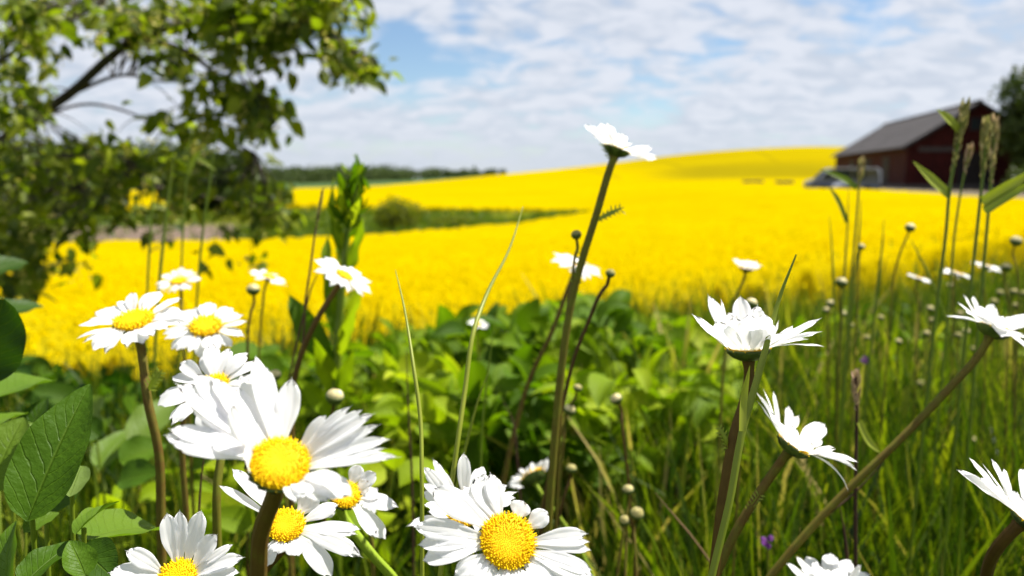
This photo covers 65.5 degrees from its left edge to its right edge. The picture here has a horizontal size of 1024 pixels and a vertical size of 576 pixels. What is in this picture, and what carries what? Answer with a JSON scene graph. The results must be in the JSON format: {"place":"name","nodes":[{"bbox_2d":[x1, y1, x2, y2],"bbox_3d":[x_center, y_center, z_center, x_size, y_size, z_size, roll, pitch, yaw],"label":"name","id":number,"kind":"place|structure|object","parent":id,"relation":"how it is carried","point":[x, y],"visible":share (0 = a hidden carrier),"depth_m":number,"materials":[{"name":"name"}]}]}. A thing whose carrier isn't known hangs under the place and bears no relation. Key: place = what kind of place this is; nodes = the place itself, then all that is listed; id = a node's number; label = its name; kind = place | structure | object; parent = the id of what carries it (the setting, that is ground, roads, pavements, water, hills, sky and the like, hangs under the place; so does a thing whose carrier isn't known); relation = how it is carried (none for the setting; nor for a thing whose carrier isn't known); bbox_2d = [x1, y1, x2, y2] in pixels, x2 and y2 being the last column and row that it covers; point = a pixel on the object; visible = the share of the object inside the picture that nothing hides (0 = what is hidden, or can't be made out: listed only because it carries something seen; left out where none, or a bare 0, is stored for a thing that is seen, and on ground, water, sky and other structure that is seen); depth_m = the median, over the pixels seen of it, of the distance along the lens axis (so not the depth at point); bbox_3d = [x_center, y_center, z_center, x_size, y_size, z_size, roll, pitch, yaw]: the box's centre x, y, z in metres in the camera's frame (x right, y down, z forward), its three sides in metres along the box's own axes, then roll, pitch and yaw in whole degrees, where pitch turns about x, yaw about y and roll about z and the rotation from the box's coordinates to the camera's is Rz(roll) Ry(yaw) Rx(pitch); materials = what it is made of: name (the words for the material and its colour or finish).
{"place":"outdoors","nodes":[
{"label":"outdoors","id":0,"kind":"place"},
{"bbox_2d":[6,204,585,241],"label":"hollow grass","id":1,"kind":"structure","parent":0,"point":[505,217],"depth_m":44.13,"materials":[{"name":"plant"}]},
{"bbox_2d":[0,0,1023,179],"label":"sky","id":2,"kind":"structure","parent":0,"point":[515,86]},
{"bbox_2d":[52,175,1023,412],"bbox_3d":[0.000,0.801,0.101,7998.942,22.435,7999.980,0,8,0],"label":"ground","id":3,"kind":"structure","parent":0,"point":[176,233],"depth_m":44.73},
{"bbox_2d":[0,255,56,575],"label":"broad leaved plant","id":4,"kind":"object","parent":3,"relation":"on","point":[12,344],"visible":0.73,"depth_m":0.40,"materials":[{"name":"green plant"}]},
{"bbox_2d":[0,154,131,212],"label":"shrub","id":5,"kind":"object","parent":3,"relation":"on","point":[100,197],"visible":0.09,"depth_m":49.70,"materials":[{"name":"green plant"}]},
{"bbox_2d":[0,384,159,575],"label":"broad leaved plant","id":6,"kind":"object","parent":3,"relation":"on","point":[47,477],"visible":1,"depth_m":0.31,"materials":[{"name":"green plant"}]},
{"bbox_2d":[78,291,183,567],"bbox_3d":[-0.189,0.289,0.426,0.053,0.571,0.069,0,8,0],"label":"daisy","id":7,"kind":"object","parent":3,"relation":"on","point":[130,322],"visible":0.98,"depth_m":0.40,"materials":[{"name":"white plant"}]},
{"bbox_2d":[145,166,153,549],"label":"grass stalk","id":8,"kind":"object","parent":3,"relation":"on","point":[147,289],"depth_m":0.90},
{"bbox_2d":[89,395,212,563],"bbox_3d":[-0.359,0.318,0.789,0.165,0.414,0.098,7,10,39],"label":"broad leaved plant","id":9,"kind":"object","parent":3,"relation":"on","point":[131,445],"visible":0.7,"depth_m":0.75,"materials":[{"name":"green plant"}]},
{"bbox_2d":[150,153,173,553],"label":"grass stalk","id":10,"kind":"object","parent":3,"relation":"on","point":[155,338],"depth_m":0.85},
{"bbox_2d":[109,510,243,575],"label":"daisy","id":11,"kind":"object","parent":3,"relation":"on","point":[179,535],"visible":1,"depth_m":0.28,"materials":[{"name":"white plant"}]},
{"bbox_2d":[157,267,200,566],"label":"daisy","id":12,"kind":"object","parent":3,"relation":"on","point":[179,282],"visible":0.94,"depth_m":0.75,"materials":[{"name":"white plant"}]},
{"bbox_2d":[178,132,215,510],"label":"grass stalk","id":13,"kind":"object","parent":3,"relation":"on","point":[192,161],"depth_m":0.95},
{"bbox_2d":[198,458,204,511],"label":"dry stalk","id":14,"kind":"object","parent":3,"relation":"on","point":[199,499],"visible":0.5,"depth_m":0.42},
{"bbox_2d":[0,0,404,303],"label":"tree","id":15,"kind":"object","parent":3,"relation":"on","point":[264,30],"visible":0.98,"depth_m":2.24,"materials":[{"name":"green plant"}]},
{"bbox_2d":[189,128,217,495],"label":"grass stalk","id":16,"kind":"object","parent":3,"relation":"on","point":[200,253],"depth_m":0.90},
{"bbox_2d":[163,302,246,560],"bbox_3d":[-0.177,0.287,0.499,0.046,0.554,0.058,-4,9,-28],"label":"daisy","id":17,"kind":"object","parent":3,"relation":"on","point":[200,333],"visible":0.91,"depth_m":0.47,"materials":[{"name":"white plant"}]},
{"bbox_2d":[158,343,252,549],"bbox_3d":[-0.139,0.303,0.387,0.048,0.553,0.053,3,9,22],"label":"daisy","id":18,"kind":"object","parent":3,"relation":"on","point":[214,363],"visible":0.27,"depth_m":0.36,"materials":[{"name":"white plant"}]},
{"bbox_2d":[155,142,263,210],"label":"shrub","id":19,"kind":"object","parent":3,"relation":"on","point":[223,185],"visible":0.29,"depth_m":52.61,"materials":[{"name":"green plant"}]},
{"bbox_2d":[217,183,284,215],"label":"shrub","id":20,"kind":"object","parent":3,"relation":"on","point":[228,190],"visible":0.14,"depth_m":49.55,"materials":[{"name":"green plant"}]},
{"bbox_2d":[245,284,259,575],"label":"flower bud","id":21,"kind":"object","parent":3,"relation":"on","point":[253,290],"visible":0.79,"depth_m":0.75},
{"bbox_2d":[10,134,497,188],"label":"treeline","id":22,"kind":"object","parent":3,"relation":"on","point":[301,175],"visible":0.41,"depth_m":391.08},
{"bbox_2d":[250,269,285,359],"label":"daisy","id":23,"kind":"object","parent":3,"relation":"on","point":[264,275],"visible":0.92,"depth_m":0.85,"materials":[{"name":"white plant"}]},
{"bbox_2d":[165,358,394,575],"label":"daisy","id":24,"kind":"object","parent":3,"relation":"on","point":[251,422],"visible":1,"depth_m":0.21,"materials":[{"name":"white plant"}]},
{"bbox_2d":[270,369,292,575],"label":"flower bud","id":25,"kind":"object","parent":3,"relation":"on","point":[277,375],"visible":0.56,"depth_m":0.59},
{"bbox_2d":[220,469,362,575],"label":"daisy","id":26,"kind":"object","parent":3,"relation":"on","point":[290,528],"visible":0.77,"depth_m":0.27,"materials":[{"name":"white plant"}]},
{"bbox_2d":[288,274,317,380],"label":"dry stalk","id":27,"kind":"object","parent":3,"relation":"on","point":[297,339],"visible":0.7,"depth_m":0.63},
{"bbox_2d":[301,187,324,344],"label":"dry stalk","id":28,"kind":"object","parent":3,"relation":"on","point":[312,251],"visible":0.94,"depth_m":0.62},
{"bbox_2d":[288,153,369,575],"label":"dock plant","id":29,"kind":"object","parent":3,"relation":"on","point":[332,372],"visible":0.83,"depth_m":0.80,"materials":[{"name":"green plant"}]},
{"bbox_2d":[288,257,370,575],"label":"daisy","id":30,"kind":"object","parent":3,"relation":"on","point":[339,276],"visible":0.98,"depth_m":0.62,"materials":[{"name":"white plant"}]},
{"bbox_2d":[322,388,343,575],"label":"flower bud","id":31,"kind":"object","parent":3,"relation":"on","point":[334,396],"visible":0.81,"depth_m":0.55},
{"bbox_2d":[327,465,397,575],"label":"daisy","id":32,"kind":"object","parent":3,"relation":"on","point":[371,523],"visible":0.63,"depth_m":0.35,"materials":[{"name":"white plant"}]},
{"bbox_2d":[359,487,376,575],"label":"daisy","id":33,"kind":"object","parent":3,"relation":"on","point":[371,542],"visible":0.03,"depth_m":0.45,"materials":[{"name":"white plant"}]},
{"bbox_2d":[370,195,427,230],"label":"bush","id":34,"kind":"object","parent":3,"relation":"on","point":[392,212],"visible":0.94,"depth_m":39.70,"materials":[{"name":"green plant"}]},
{"bbox_2d":[395,270,423,575],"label":"grass stalk","id":35,"kind":"object","parent":3,"relation":"on","point":[421,439],"depth_m":0.31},
{"bbox_2d":[406,350,414,575],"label":"dry stalk","id":36,"kind":"object","parent":3,"relation":"on","point":[412,512],"visible":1,"depth_m":0.62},
{"bbox_2d":[425,211,483,227],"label":"bush","id":37,"kind":"object","parent":3,"relation":"on","point":[441,219],"visible":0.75,"depth_m":40.19,"materials":[{"name":"green plant"}]},
{"bbox_2d":[408,454,515,556],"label":"daisy","id":38,"kind":"object","parent":3,"relation":"on","point":[438,477],"visible":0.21,"depth_m":0.33,"materials":[{"name":"white plant"}]},
{"bbox_2d":[455,370,488,487],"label":"grass stalk","id":39,"kind":"object","parent":3,"relation":"on","point":[468,435],"depth_m":0.42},
{"bbox_2d":[468,320,488,361],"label":"daisy","id":40,"kind":"object","parent":3,"relation":"on","point":[481,324],"visible":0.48,"depth_m":1.30,"materials":[{"name":"white plant"}]},
{"bbox_2d":[438,207,522,575],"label":"grass stalk","id":41,"kind":"object","parent":3,"relation":"on","point":[462,405],"depth_m":0.35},
{"bbox_2d":[477,316,494,553],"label":"grass stalk","id":42,"kind":"object","parent":3,"relation":"on","point":[482,422],"depth_m":0.60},
{"bbox_2d":[415,473,593,575],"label":"daisy","id":43,"kind":"object","parent":3,"relation":"on","point":[506,543],"visible":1,"depth_m":0.25,"materials":[{"name":"white plant"}]},
{"bbox_2d":[0,289,1023,575],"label":"undergrowth","id":44,"kind":"object","parent":3,"relation":"on","point":[442,387],"visible":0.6,"depth_m":1.20,"materials":[{"name":"green plant"}]},
{"bbox_2d":[0,241,1023,575],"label":"meadow grass","id":45,"kind":"structure","parent":3,"relation":"on","point":[790,507],"depth_m":0.99,"materials":[{"name":"plant"}]},
{"bbox_2d":[0,146,1023,410],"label":"rapeseed","id":46,"kind":"object","parent":3,"relation":"on","point":[688,220],"visible":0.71,"depth_m":14.63,"materials":[{"name":"plant"}]},
{"bbox_2d":[502,399,525,570],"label":"dry stalk","id":47,"kind":"object","parent":3,"relation":"on","point":[517,464],"visible":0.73,"depth_m":0.70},
{"bbox_2d":[501,252,600,483],"bbox_3d":[0.025,0.245,0.792,0.145,0.557,0.049,-5,9,-33],"label":"daisy","id":48,"kind":"object","parent":3,"relation":"on","point":[565,260],"visible":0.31,"depth_m":0.78,"materials":[{"name":"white plant"}]},
{"bbox_2d":[508,457,594,575],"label":"daisy","id":49,"kind":"object","parent":3,"relation":"on","point":[532,476],"visible":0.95,"depth_m":0.61,"materials":[{"name":"white plant"}]},
{"bbox_2d":[535,384,581,536],"bbox_3d":[0.011,0.310,0.619,0.088,0.476,0.007,-3,8,-19],"label":"flower bud","id":50,"kind":"object","parent":3,"relation":"on","point":[577,388],"visible":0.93,"depth_m":0.60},
{"bbox_2d":[558,404,575,512],"bbox_3d":[0.035,0.318,0.616,0.009,0.461,0.044,4,9,28],"label":"flower bud","id":51,"kind":"object","parent":3,"relation":"on","point":[569,410],"visible":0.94,"depth_m":0.60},
{"bbox_2d":[557,463,576,527],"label":"flower bud","id":52,"kind":"object","parent":3,"relation":"on","point":[571,468],"visible":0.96,"depth_m":0.60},
{"bbox_2d":[554,230,581,528],"bbox_3d":[0.028,0.262,0.521,0.007,0.598,0.053,5,9,32],"label":"flower bud","id":53,"kind":"object","parent":3,"relation":"on","point":[576,235],"visible":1,"depth_m":0.50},
{"bbox_2d":[537,269,614,549],"bbox_3d":[0.023,0.273,0.541,0.096,0.571,0.008,-4,9,-24],"label":"flower bud","id":54,"kind":"object","parent":3,"relation":"on","point":[610,273],"visible":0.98,"depth_m":0.52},
{"bbox_2d":[543,123,655,550],"bbox_3d":[0.052,0.229,0.519,0.048,0.664,0.106,5,10,33],"label":"daisy","id":55,"kind":"object","parent":3,"relation":"on","point":[614,144],"visible":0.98,"depth_m":0.50,"materials":[{"name":"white plant"}]},
{"bbox_2d":[610,393,634,575],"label":"flower bud","id":56,"kind":"object","parent":3,"relation":"on","point":[615,398],"visible":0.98,"depth_m":0.62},
{"bbox_2d":[619,515,629,575],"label":"flower bud","id":57,"kind":"object","parent":3,"relation":"on","point":[624,520],"visible":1,"depth_m":0.52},
{"bbox_2d":[616,484,633,575],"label":"flower bud","id":58,"kind":"object","parent":3,"relation":"on","point":[628,490],"visible":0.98,"depth_m":0.55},
{"bbox_2d":[630,507,643,575],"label":"flower bud","id":59,"kind":"object","parent":3,"relation":"on","point":[636,513],"visible":1,"depth_m":0.52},
{"bbox_2d":[655,493,709,562],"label":"dry stalk","id":60,"kind":"object","parent":3,"relation":"on","point":[694,540],"visible":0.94,"depth_m":0.50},
{"bbox_2d":[713,258,760,528],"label":"daisy","id":61,"kind":"object","parent":3,"relation":"on","point":[748,266],"visible":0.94,"depth_m":0.80,"materials":[{"name":"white plant"}]},
{"bbox_2d":[732,298,757,575],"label":"flower bud","id":62,"kind":"object","parent":3,"relation":"on","point":[753,302],"visible":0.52,"depth_m":0.55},
{"bbox_2d":[708,254,796,575],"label":"grass stalk","id":63,"kind":"object","parent":3,"relation":"on","point":[746,404],"depth_m":0.29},
{"bbox_2d":[692,295,823,575],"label":"daisy","id":64,"kind":"object","parent":3,"relation":"on","point":[742,331],"visible":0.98,"depth_m":0.32,"materials":[{"name":"white plant"}]},
{"bbox_2d":[760,535,773,573],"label":"vetch flower","id":65,"kind":"object","parent":3,"relation":"on","point":[765,541],"visible":0.99,"depth_m":0.55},
{"bbox_2d":[719,389,856,575],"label":"daisy","id":66,"kind":"object","parent":3,"relation":"on","point":[803,445],"visible":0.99,"depth_m":0.36,"materials":[{"name":"white plant"}]},
{"bbox_2d":[823,307,830,438],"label":"flower bud","id":67,"kind":"object","parent":3,"relation":"on","point":[825,310],"visible":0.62,"depth_m":1.22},
{"bbox_2d":[786,554,869,575],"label":"daisy","id":68,"kind":"object","parent":3,"relation":"on","point":[832,565],"visible":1,"depth_m":0.42,"materials":[{"name":"white plant"}]},
{"bbox_2d":[824,299,833,542],"bbox_3d":[0.361,0.260,0.917,0.010,0.493,0.042,0,8,0],"label":"flower bud","id":69,"kind":"object","parent":3,"relation":"on","point":[829,304],"visible":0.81,"depth_m":0.90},
{"bbox_2d":[777,460,884,575],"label":"dry stalk","id":70,"kind":"object","parent":3,"relation":"on","point":[848,498],"visible":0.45,"depth_m":0.50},
{"bbox_2d":[829,215,836,544],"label":"grass stalk","id":71,"kind":"object","parent":3,"relation":"on","point":[834,304],"depth_m":0.85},
{"bbox_2d":[826,187,848,553],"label":"grass stalk","id":72,"kind":"object","parent":3,"relation":"on","point":[841,207],"depth_m":0.85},
{"bbox_2d":[833,277,846,497],"bbox_3d":[0.351,0.250,0.869,0.013,0.525,0.045,0,8,0],"label":"flower bud","id":73,"kind":"object","parent":3,"relation":"on","point":[840,282],"visible":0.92,"depth_m":0.85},
{"bbox_2d":[803,168,880,189],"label":"van","id":74,"kind":"object","parent":3,"relation":"on","point":[871,178],"visible":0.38,"depth_m":64.42,"materials":[{"name":"silver metal"}]},
{"bbox_2d":[820,156,865,553],"bbox_3d":[0.332,0.193,0.821,0.046,0.652,0.054,0,8,0],"label":"grass stalk","id":75,"kind":"object","parent":3,"relation":"on","point":[850,182],"depth_m":0.80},
{"bbox_2d":[839,505,848,559],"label":"dry stalk","id":76,"kind":"object","parent":3,"relation":"on","point":[845,546],"visible":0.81,"depth_m":0.48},
{"bbox_2d":[832,203,860,552],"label":"grass stalk","id":77,"kind":"object","parent":3,"relation":"on","point":[850,325],"depth_m":0.83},
{"bbox_2d":[847,323,853,442],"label":"flower bud","id":78,"kind":"object","parent":3,"relation":"on","point":[852,326],"visible":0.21,"depth_m":1.14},
{"bbox_2d":[845,244,864,537],"bbox_3d":[0.387,0.227,0.920,0.008,0.556,0.047,3,9,23],"label":"flower bud","id":79,"kind":"object","parent":3,"relation":"on","point":[861,246],"visible":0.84,"depth_m":0.90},
{"bbox_2d":[860,355,868,559],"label":"vetch flower","id":80,"kind":"object","parent":3,"relation":"on","point":[864,360],"visible":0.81,"depth_m":0.90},
{"bbox_2d":[851,368,879,568],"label":"grass stalk","id":81,"kind":"object","parent":3,"relation":"on","point":[855,385],"depth_m":0.50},
{"bbox_2d":[851,222,883,553],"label":"grass stalk","id":82,"kind":"object","parent":3,"relation":"on","point":[870,348],"depth_m":0.85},
{"bbox_2d":[876,315,883,444],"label":"flower bud","id":83,"kind":"object","parent":3,"relation":"on","point":[880,318],"visible":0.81,"depth_m":1.18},
{"bbox_2d":[870,223,914,570],"bbox_3d":[0.405,0.221,0.872,0.065,0.582,0.013,-7,11,-42],"label":"flower bud","id":84,"kind":"object","parent":3,"relation":"on","point":[909,227],"visible":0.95,"depth_m":0.85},
{"bbox_2d":[766,295,1023,575],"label":"daisy","id":85,"kind":"object","parent":3,"relation":"on","point":[991,325],"visible":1,"depth_m":0.44,"materials":[{"name":"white plant"}]},
{"bbox_2d":[895,339,901,412],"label":"flower bud","id":86,"kind":"object","parent":3,"relation":"on","point":[898,341],"visible":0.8,"depth_m":1.11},
{"bbox_2d":[907,274,929,435],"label":"daisy","id":87,"kind":"object","parent":3,"relation":"on","point":[917,278],"visible":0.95,"depth_m":1.05,"materials":[{"name":"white plant"}]},
{"bbox_2d":[922,330,929,464],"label":"flower bud","id":88,"kind":"object","parent":3,"relation":"on","point":[927,332],"visible":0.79,"depth_m":1.11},
{"bbox_2d":[831,99,1023,189],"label":"barn","id":89,"kind":"structure","parent":3,"relation":"on","point":[892,151],"depth_m":75.37,"materials":[{"name":"wood"}]},
{"bbox_2d":[881,157,889,182],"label":"side door","id":90,"kind":"structure","parent":89,"relation":"in","point":[886,160],"depth_m":82.68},
{"bbox_2d":[954,152,996,184],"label":"door","id":91,"kind":"structure","parent":89,"relation":"in","point":[972,176],"depth_m":74.53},
{"bbox_2d":[969,117,983,130],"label":"window","id":92,"kind":"structure","parent":89,"relation":"in","point":[975,123],"depth_m":73.93,"materials":[{"name":"black glass"}]},
{"bbox_2d":[926,306,933,432],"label":"flower bud","id":93,"kind":"object","parent":3,"relation":"on","point":[929,309],"visible":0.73,"depth_m":1.25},
{"bbox_2d":[907,96,970,575],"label":"grass stalk","id":94,"kind":"object","parent":3,"relation":"on","point":[959,127],"depth_m":0.62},
{"bbox_2d":[910,238,984,524],"bbox_3d":[0.489,0.230,0.872,0.133,0.566,0.002,2,8,15],"label":"grass stalk","id":95,"kind":"object","parent":3,"relation":"on","point":[948,330],"depth_m":0.85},
{"bbox_2d":[924,142,973,575],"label":"grass stalk","id":96,"kind":"object","parent":3,"relation":"on","point":[968,155],"depth_m":0.70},
{"bbox_2d":[946,283,951,368],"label":"flower bud","id":97,"kind":"object","parent":3,"relation":"on","point":[947,285],"visible":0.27,"depth_m":1.27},
{"bbox_2d":[943,268,969,493],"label":"daisy","id":98,"kind":"object","parent":3,"relation":"on","point":[958,274],"visible":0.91,"depth_m":1.00,"materials":[{"name":"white plant"}]},
{"bbox_2d":[954,332,961,416],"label":"flower bud","id":99,"kind":"object","parent":3,"relation":"on","point":[957,335],"visible":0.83,"depth_m":1.16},
{"bbox_2d":[956,311,963,397],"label":"flower bud","id":100,"kind":"object","parent":3,"relation":"on","point":[959,313],"visible":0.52,"depth_m":1.28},
{"bbox_2d":[962,328,969,455],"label":"flower bud","id":101,"kind":"object","parent":3,"relation":"on","point":[965,378],"visible":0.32,"depth_m":1.10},
{"bbox_2d":[955,112,999,575],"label":"grass stalk","id":102,"kind":"object","parent":3,"relation":"on","point":[995,127],"depth_m":0.66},
{"bbox_2d":[941,114,1023,575],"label":"grass stalk","id":103,"kind":"object","parent":3,"relation":"on","point":[999,195],"depth_m":0.62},
{"bbox_2d":[975,262,1000,453],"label":"daisy","id":104,"kind":"object","parent":3,"relation":"on","point":[990,267],"visible":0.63,"depth_m":1.00,"materials":[{"name":"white plant"}]},
{"bbox_2d":[959,458,1023,575],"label":"daisy","id":105,"kind":"object","parent":3,"relation":"on","point":[1013,501],"visible":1,"depth_m":0.31,"materials":[{"name":"white plant"}]},
{"bbox_2d":[990,298,997,432],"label":"flower bud","id":106,"kind":"object","parent":3,"relation":"on","point":[994,301],"visible":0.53,"depth_m":1.13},
{"bbox_2d":[995,290,1003,434],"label":"flower bud","id":107,"kind":"object","parent":3,"relation":"on","point":[999,293],"visible":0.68,"depth_m":1.30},
{"bbox_2d":[998,263,1011,575],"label":"flower bud","id":108,"kind":"object","parent":3,"relation":"on","point":[1006,267],"visible":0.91,"depth_m":0.85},
{"bbox_2d":[987,65,1023,167],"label":"tree","id":109,"kind":"object","parent":3,"relation":"on","point":[1013,134],"visible":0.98,"depth_m":68.25,"materials":[{"name":"green plant"}]},
{"bbox_2d":[1001,161,1023,192],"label":"bush","id":110,"kind":"object","parent":3,"relation":"on","point":[1019,171],"visible":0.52,"depth_m":62.58,"materials":[{"name":"green plant"}]},
{"bbox_2d":[1009,288,1017,401],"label":"flower bud","id":111,"kind":"object","parent":3,"relation":"on","point":[1013,291],"visible":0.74,"depth_m":1.11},
{"bbox_2d":[1012,303,1019,431],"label":"flower bud","id":112,"kind":"object","parent":3,"relation":"on","point":[1014,306],"visible":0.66,"depth_m":1.12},
{"bbox_2d":[1010,236,1022,517],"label":"flower bud","id":113,"kind":"object","parent":3,"relation":"on","point":[1015,241],"visible":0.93,"depth_m":0.85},
{"bbox_2d":[1019,290,1023,459],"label":"flower bud","id":114,"kind":"object","parent":3,"relation":"on","point":[1022,293],"visible":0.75,"depth_m":1.19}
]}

